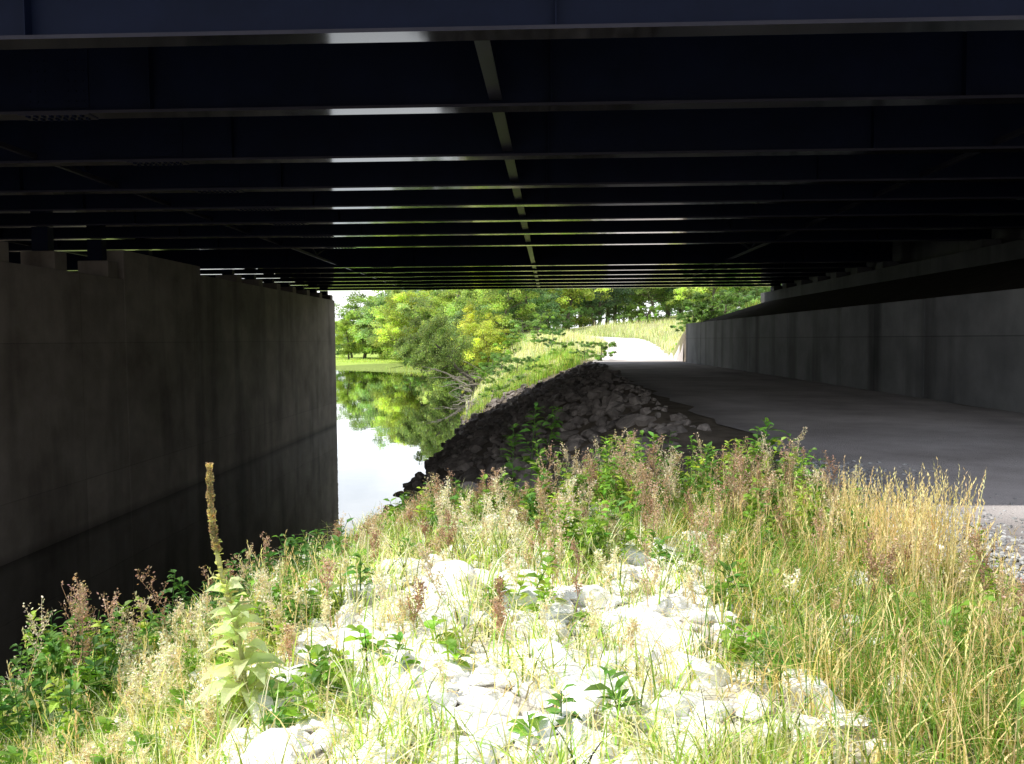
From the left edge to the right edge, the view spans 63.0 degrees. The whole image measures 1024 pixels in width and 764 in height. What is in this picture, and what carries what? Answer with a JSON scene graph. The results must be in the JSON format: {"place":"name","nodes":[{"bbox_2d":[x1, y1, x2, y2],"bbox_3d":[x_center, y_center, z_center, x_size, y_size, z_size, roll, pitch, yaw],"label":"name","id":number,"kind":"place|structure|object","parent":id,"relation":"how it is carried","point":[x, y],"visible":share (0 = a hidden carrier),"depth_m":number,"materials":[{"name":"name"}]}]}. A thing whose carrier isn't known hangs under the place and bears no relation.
{"place":"outdoors","nodes":[
{"label":"outdoors","id":0,"kind":"place"},
{"bbox_2d":[0,369,479,711],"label":"river water","id":1,"kind":"structure","parent":0,"point":[385,437],"depth_m":29.02,"materials":[{"name":"liquid"}]},
{"bbox_2d":[0,463,1023,763],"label":"grass","id":2,"kind":"structure","parent":0,"point":[956,717],"depth_m":3.66,"materials":[{"name":"green plant"}]},
{"bbox_2d":[1,258,1023,763],"bbox_3d":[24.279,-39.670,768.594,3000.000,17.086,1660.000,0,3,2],"label":"ground","id":3,"kind":"structure","parent":0,"point":[999,276],"depth_m":22.30,"materials":[{"name":"green plant"}]},
{"bbox_2d":[191,462,292,732],"bbox_3d":[-1.172,0.913,3.652,0.458,1.141,0.466,-2,3,-31],"label":"mullein plant","id":4,"kind":"object","parent":3,"relation":"on","point":[240,662],"visible":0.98,"depth_m":3.63,"materials":[{"name":"green plant"}]},
{"bbox_2d":[335,316,367,358],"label":"deciduous tree","id":5,"kind":"object","parent":3,"relation":"on","point":[340,335],"visible":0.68,"depth_m":226.82,"materials":[{"name":"green plant"}]},
{"bbox_2d":[335,314,367,357],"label":"deciduous tree","id":6,"kind":"object","parent":3,"relation":"on","point":[340,347],"visible":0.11,"depth_m":245.50,"materials":[{"name":"green plant"}]},
{"bbox_2d":[335,291,377,358],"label":"deciduous tree","id":7,"kind":"object","parent":3,"relation":"on","point":[356,297],"visible":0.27,"depth_m":232.15,"materials":[{"name":"green plant"}]},
{"bbox_2d":[344,290,392,358],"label":"deciduous tree","id":8,"kind":"object","parent":3,"relation":"on","point":[367,347],"visible":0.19,"depth_m":225.16,"materials":[{"name":"green plant"}]},
{"bbox_2d":[353,290,407,346],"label":"deciduous tree","id":9,"kind":"object","parent":3,"relation":"on","point":[379,302],"visible":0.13,"depth_m":212.59,"materials":[{"name":"green plant"}]},
{"bbox_2d":[368,290,402,357],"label":"deciduous tree","id":10,"kind":"object","parent":3,"relation":"on","point":[374,325],"visible":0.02,"depth_m":208.97,"materials":[{"name":"green plant"}]},
{"bbox_2d":[368,290,413,361],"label":"deciduous tree","id":11,"kind":"object","parent":3,"relation":"on","point":[384,354],"visible":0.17,"depth_m":188.27,"materials":[{"name":"green plant"}]},
{"bbox_2d":[375,295,418,360],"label":"deciduous tree","id":12,"kind":"object","parent":3,"relation":"on","point":[381,318],"visible":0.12,"depth_m":181.19,"materials":[{"name":"green plant"}]},
{"bbox_2d":[371,290,433,354],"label":"deciduous tree","id":13,"kind":"object","parent":3,"relation":"on","point":[398,323],"visible":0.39,"depth_m":172.15,"materials":[{"name":"green plant"}]},
{"bbox_2d":[393,351,411,365],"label":"shrub","id":14,"kind":"object","parent":3,"relation":"on","point":[403,362],"visible":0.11,"depth_m":168.47,"materials":[{"name":"green plant"}]},
{"bbox_2d":[409,290,448,343],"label":"deciduous tree","id":15,"kind":"object","parent":3,"relation":"on","point":[423,303],"visible":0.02,"depth_m":177.78,"materials":[{"name":"green plant"}]},
{"bbox_2d":[393,313,476,388],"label":"deciduous tree","id":16,"kind":"object","parent":3,"relation":"on","point":[435,326],"visible":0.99,"depth_m":99.04,"materials":[{"name":"green plant"}]},
{"bbox_2d":[396,290,473,362],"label":"deciduous tree","id":17,"kind":"object","parent":3,"relation":"on","point":[426,304],"visible":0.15,"depth_m":160.48,"materials":[{"name":"green plant"}]},
{"bbox_2d":[420,315,455,367],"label":"deciduous tree","id":18,"kind":"object","parent":3,"relation":"on","point":[433,343],"visible":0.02,"depth_m":148.06,"materials":[{"name":"green plant"}]},
{"bbox_2d":[416,290,482,360],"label":"deciduous tree","id":19,"kind":"object","parent":3,"relation":"on","point":[444,298],"visible":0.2,"depth_m":151.80,"materials":[{"name":"green plant"}]},
{"bbox_2d":[422,316,480,382],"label":"deciduous tree","id":20,"kind":"object","parent":3,"relation":"on","point":[469,367],"visible":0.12,"depth_m":117.51,"materials":[{"name":"green plant"}]},
{"bbox_2d":[416,361,487,392],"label":"fallen branches","id":21,"kind":"object","parent":3,"relation":"on","point":[459,379],"visible":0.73,"depth_m":93.22,"materials":[{"name":"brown wood"}]},
{"bbox_2d":[446,303,496,367],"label":"deciduous tree","id":22,"kind":"object","parent":3,"relation":"on","point":[458,312],"visible":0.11,"depth_m":135.45,"materials":[{"name":"green plant"}]},
{"bbox_2d":[446,303,502,367],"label":"deciduous tree","id":23,"kind":"object","parent":3,"relation":"on","point":[470,317],"visible":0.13,"depth_m":128.93,"materials":[{"name":"green plant"}]},
{"bbox_2d":[437,289,515,351],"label":"deciduous tree","id":24,"kind":"object","parent":3,"relation":"on","point":[457,304],"visible":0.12,"depth_m":140.67,"materials":[{"name":"green plant"}]},
{"bbox_2d":[471,362,497,379],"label":"shrub","id":25,"kind":"object","parent":3,"relation":"on","point":[485,374],"visible":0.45,"depth_m":107.53,"materials":[{"name":"green plant"}]},
{"bbox_2d":[456,315,518,376],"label":"deciduous tree","id":26,"kind":"object","parent":3,"relation":"on","point":[491,339],"visible":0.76,"depth_m":112.03,"materials":[{"name":"green plant"}]},
{"bbox_2d":[474,351,506,374],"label":"shrub","id":27,"kind":"object","parent":3,"relation":"on","point":[488,364],"visible":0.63,"depth_m":96.23,"materials":[{"name":"green plant"}]},
{"bbox_2d":[481,376,503,390],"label":"shrub","id":28,"kind":"object","parent":3,"relation":"on","point":[491,381],"visible":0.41,"depth_m":72.18,"materials":[{"name":"green plant"}]},
{"bbox_2d":[27,504,958,763],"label":"limestone rocks","id":29,"kind":"object","parent":3,"relation":"on","point":[464,675],"visible":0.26,"depth_m":3.58,"materials":[{"name":"white stone"}]},
{"bbox_2d":[481,353,512,377],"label":"shrub","id":30,"kind":"object","parent":3,"relation":"on","point":[499,365],"visible":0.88,"depth_m":83.87,"materials":[{"name":"green plant"}]},
{"bbox_2d":[463,289,540,350],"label":"deciduous tree","id":31,"kind":"object","parent":3,"relation":"on","point":[496,303],"visible":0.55,"depth_m":121.96,"materials":[{"name":"green plant"}]},
{"bbox_2d":[493,339,521,357],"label":"shrub","id":32,"kind":"object","parent":3,"relation":"on","point":[510,342],"visible":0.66,"depth_m":101.34,"materials":[{"name":"green plant"}]},
{"bbox_2d":[0,402,1023,763],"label":"leafy weeds","id":33,"kind":"object","parent":3,"relation":"on","point":[56,654],"visible":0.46,"depth_m":4.75,"materials":[{"name":"green plant"}]},
{"bbox_2d":[0,0,1023,565],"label":"highway bridge","id":34,"kind":"structure","parent":3,"relation":"on","point":[206,206],"depth_m":19.24,"materials":[{"name":"blue paint"}]},
{"bbox_2d":[2,427,1023,763],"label":"dry seeded weeds","id":35,"kind":"object","parent":3,"relation":"on","point":[170,653],"visible":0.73,"depth_m":4.84,"materials":[{"name":"plant"}]},
{"bbox_2d":[7,453,1023,763],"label":"seeding tall grass","id":36,"kind":"structure","parent":3,"relation":"on","point":[909,521],"depth_m":4.88,"materials":[{"name":"plant"}]},
{"bbox_2d":[481,289,551,333],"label":"deciduous tree","id":37,"kind":"object","parent":3,"relation":"on","point":[539,304],"visible":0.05,"depth_m":133.38,"materials":[{"name":"green plant"}]},
{"bbox_2d":[500,357,533,373],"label":"shrub","id":38,"kind":"object","parent":3,"relation":"on","point":[515,360],"visible":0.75,"depth_m":74.83,"materials":[{"name":"green plant"}]},
{"bbox_2d":[507,375,526,386],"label":"shrub","id":39,"kind":"object","parent":3,"relation":"on","point":[521,377],"visible":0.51,"depth_m":62.86,"materials":[{"name":"green plant"}]},
{"bbox_2d":[500,319,544,339],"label":"shrub","id":40,"kind":"object","parent":3,"relation":"on","point":[525,326],"visible":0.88,"depth_m":111.77,"materials":[{"name":"green plant"}]},
{"bbox_2d":[489,289,563,333],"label":"deciduous tree","id":41,"kind":"object","parent":3,"relation":"on","point":[552,296],"visible":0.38,"depth_m":125.81,"materials":[{"name":"green plant"}]},
{"bbox_2d":[524,355,544,371],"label":"shrub","id":42,"kind":"object","parent":3,"relation":"on","point":[530,359],"visible":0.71,"depth_m":67.65,"materials":[{"name":"green plant"}]},
{"bbox_2d":[515,311,557,334],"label":"shrub","id":43,"kind":"object","parent":3,"relation":"on","point":[540,318],"visible":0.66,"depth_m":117.26,"materials":[{"name":"green plant"}]},
{"bbox_2d":[524,330,549,344],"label":"shrub","id":44,"kind":"object","parent":3,"relation":"on","point":[536,333],"visible":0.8,"depth_m":89.91,"materials":[{"name":"green plant"}]},
{"bbox_2d":[377,361,710,518],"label":"riprap rocks","id":45,"kind":"object","parent":3,"relation":"on","point":[599,399],"visible":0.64,"depth_m":27.25,"materials":[{"name":"stone"}]},
{"bbox_2d":[478,386,504,397],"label":"shrub","id":46,"kind":"object","parent":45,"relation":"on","point":[491,390],"visible":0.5,"depth_m":65.96,"materials":[{"name":"green plant"}]},
{"bbox_2d":[493,384,509,396],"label":"shrub","id":47,"kind":"object","parent":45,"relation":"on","point":[500,387],"visible":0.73,"depth_m":62.16,"materials":[{"name":"green plant"}]},
{"bbox_2d":[534,364,555,373],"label":"shrub","id":48,"kind":"object","parent":3,"relation":"on","point":[541,365],"visible":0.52,"depth_m":61.68,"materials":[{"name":"green plant"}]},
{"bbox_2d":[337,298,759,419],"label":"meadow grass","id":49,"kind":"structure","parent":3,"relation":"on","point":[570,335],"depth_m":84.88,"materials":[{"name":"green plant"}]},
{"bbox_2d":[534,328,565,347],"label":"shrub","id":50,"kind":"object","parent":3,"relation":"on","point":[554,332],"visible":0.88,"depth_m":79.43,"materials":[{"name":"green plant"}]},
{"bbox_2d":[538,289,583,325],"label":"deciduous tree","id":51,"kind":"object","parent":3,"relation":"on","point":[560,299],"depth_m":145.83,"materials":[{"name":"green plant"}]},
{"bbox_2d":[548,341,574,355],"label":"shrub","id":52,"kind":"object","parent":3,"relation":"on","point":[565,346],"visible":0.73,"depth_m":70.72,"materials":[{"name":"green plant"}]},
{"bbox_2d":[551,306,582,328],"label":"shrub","id":53,"kind":"object","parent":3,"relation":"on","point":[572,311],"visible":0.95,"depth_m":128.75,"materials":[{"name":"green plant"}]},
{"bbox_2d":[542,288,612,327],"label":"deciduous tree","id":54,"kind":"object","parent":3,"relation":"on","point":[588,294],"visible":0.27,"depth_m":137.11,"materials":[{"name":"green plant"}]},
{"bbox_2d":[551,292,605,327],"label":"deciduous tree","id":55,"kind":"object","parent":3,"relation":"on","point":[561,315],"depth_m":154.55,"materials":[{"name":"green plant"}]},
{"bbox_2d":[568,341,594,359],"bbox_3d":[5.430,-2.368,63.934,2.187,1.613,2.232,-2,3,-32],"label":"shrub","id":56,"kind":"object","parent":3,"relation":"on","point":[587,344],"visible":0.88,"depth_m":63.67,"materials":[{"name":"green plant"}]},
{"bbox_2d":[567,298,620,325],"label":"deciduous tree","id":57,"kind":"object","parent":3,"relation":"on","point":[593,313],"visible":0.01,"depth_m":178.84,"materials":[{"name":"green plant"}]},
{"bbox_2d":[577,306,613,325],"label":"shrub","id":58,"kind":"object","parent":3,"relation":"on","point":[589,311],"visible":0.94,"depth_m":137.08,"materials":[{"name":"green plant"}]},
{"bbox_2d":[585,340,616,360],"bbox_3d":[6.633,-2.291,62.580,2.522,1.728,3.236,0,3,6],"label":"shrub","id":59,"kind":"object","parent":3,"relation":"on","point":[604,349],"visible":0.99,"depth_m":62.05,"materials":[{"name":"green plant"}]},
{"bbox_2d":[567,288,635,324],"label":"deciduous tree","id":60,"kind":"object","parent":3,"relation":"on","point":[593,302],"visible":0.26,"depth_m":143.97,"materials":[{"name":"green plant"}]},
{"bbox_2d":[594,296,636,323],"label":"deciduous tree","id":61,"kind":"object","parent":3,"relation":"on","point":[621,312],"visible":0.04,"depth_m":183.51,"materials":[{"name":"green plant"}]},
{"bbox_2d":[595,288,643,324],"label":"deciduous tree","id":62,"kind":"object","parent":3,"relation":"on","point":[614,308],"visible":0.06,"depth_m":158.83,"materials":[{"name":"green plant"}]},
{"bbox_2d":[614,314,633,324],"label":"shrub","id":63,"kind":"object","parent":3,"relation":"on","point":[618,316],"visible":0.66,"depth_m":137.69,"materials":[{"name":"green plant"}]},
{"bbox_2d":[631,288,657,322],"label":"deciduous tree","id":64,"kind":"object","parent":3,"relation":"on","point":[640,303],"depth_m":168.29,"materials":[{"name":"green plant"}]},
{"bbox_2d":[613,288,683,320],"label":"deciduous tree","id":65,"kind":"object","parent":3,"relation":"on","point":[646,295],"visible":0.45,"depth_m":144.61,"materials":[{"name":"green plant"}]},
{"bbox_2d":[634,305,662,322],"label":"shrub","id":66,"kind":"object","parent":3,"relation":"on","point":[659,307],"visible":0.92,"depth_m":134.71,"materials":[{"name":"green plant"}]},
{"bbox_2d":[637,287,691,318],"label":"deciduous tree","id":67,"kind":"object","parent":3,"relation":"on","point":[670,291],"visible":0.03,"depth_m":147.59,"materials":[{"name":"green plant"}]},
{"bbox_2d":[648,300,691,316],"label":"deciduous tree","id":68,"kind":"object","parent":3,"relation":"on","point":[676,312],"visible":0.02,"depth_m":266.17,"materials":[{"name":"green plant"}]},
{"bbox_2d":[644,287,699,314],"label":"deciduous tree","id":69,"kind":"object","parent":3,"relation":"on","point":[677,309],"visible":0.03,"depth_m":162.01,"materials":[{"name":"green plant"}]},
{"bbox_2d":[670,313,700,331],"bbox_3d":[13.762,-4.238,62.656,2.820,2.140,3.899,-1,3,-15],"label":"shrub","id":70,"kind":"object","parent":3,"relation":"on","point":[679,317],"visible":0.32,"depth_m":62.91,"materials":[{"name":"green plant"}]},
{"bbox_2d":[676,311,705,324],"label":"shrub","id":71,"kind":"object","parent":3,"relation":"on","point":[696,314],"visible":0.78,"depth_m":58.95,"materials":[{"name":"green plant"}]},
{"bbox_2d":[681,299,724,321],"bbox_3d":[13.542,-4.985,59.133,3.021,1.975,3.250,0,3,4],"label":"shrub","id":72,"kind":"object","parent":3,"relation":"on","point":[701,307],"visible":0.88,"depth_m":59.28,"materials":[{"name":"green plant"}]},
{"bbox_2d":[681,289,736,318],"bbox_3d":[14.566,-5.382,59.646,3.815,2.469,3.938,-2,3,-32],"label":"shrub","id":73,"kind":"object","parent":3,"relation":"on","point":[718,295],"visible":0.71,"depth_m":59.30,"materials":[{"name":"green plant"}]},
{"bbox_2d":[665,287,753,311],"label":"deciduous tree","id":74,"kind":"object","parent":3,"relation":"on","point":[701,290],"visible":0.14,"depth_m":131.75,"materials":[{"name":"green plant"}]},
{"bbox_2d":[679,287,748,304],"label":"deciduous tree","id":75,"kind":"object","parent":3,"relation":"on","point":[685,294],"visible":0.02,"depth_m":143.35,"materials":[{"name":"green plant"}]},
{"bbox_2d":[707,298,732,311],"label":"shrub","id":76,"kind":"object","parent":3,"relation":"on","point":[729,309],"visible":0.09,"depth_m":120.23,"materials":[{"name":"green plant"}]},
{"bbox_2d":[718,301,737,310],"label":"shrub","id":77,"kind":"object","parent":3,"relation":"on","point":[729,305],"visible":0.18,"depth_m":104.80,"materials":[{"name":"green plant"}]},
{"bbox_2d":[696,291,760,319],"bbox_3d":[15.929,-5.401,61.505,4.648,2.634,3.732,-1,3,-7],"label":"shrub","id":78,"kind":"object","parent":3,"relation":"on","point":[736,296],"visible":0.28,"depth_m":61.12,"materials":[{"name":"green plant"}]},
{"bbox_2d":[706,288,764,312],"bbox_3d":[16.679,-5.342,62.991,4.627,3.415,4.549,-1,3,-16],"label":"shrub","id":79,"kind":"object","parent":3,"relation":"on","point":[749,296],"visible":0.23,"depth_m":62.51,"materials":[{"name":"green plant"}]},
{"bbox_2d":[713,287,769,307],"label":"deciduous tree","id":80,"kind":"object","parent":3,"relation":"on","point":[742,291],"visible":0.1,"depth_m":132.59,"materials":[{"name":"green plant"}]},
{"bbox_2d":[686,288,1023,412],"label":"retaining wall","id":81,"kind":"structure","parent":3,"relation":"on","point":[966,349],"depth_m":23.79,"materials":[{"name":"concrete"}]},
{"bbox_2d":[317,290,739,334],"label":"sky","id":82,"kind":"structure","parent":0,"point":[338,296],"materials":[{"name":"white"}]},
{"bbox_2d":[591,337,1023,555],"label":"gravel path","id":83,"kind":"structure","parent":0,"point":[891,431],"depth_m":15.62,"materials":[{"name":"grey gravel"}]},
{"bbox_2d":[776,460,1023,583],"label":"loose gravel","id":84,"kind":"structure","parent":0,"point":[1019,574],"depth_m":7.74,"materials":[{"name":"grey gravel"}]}
]}

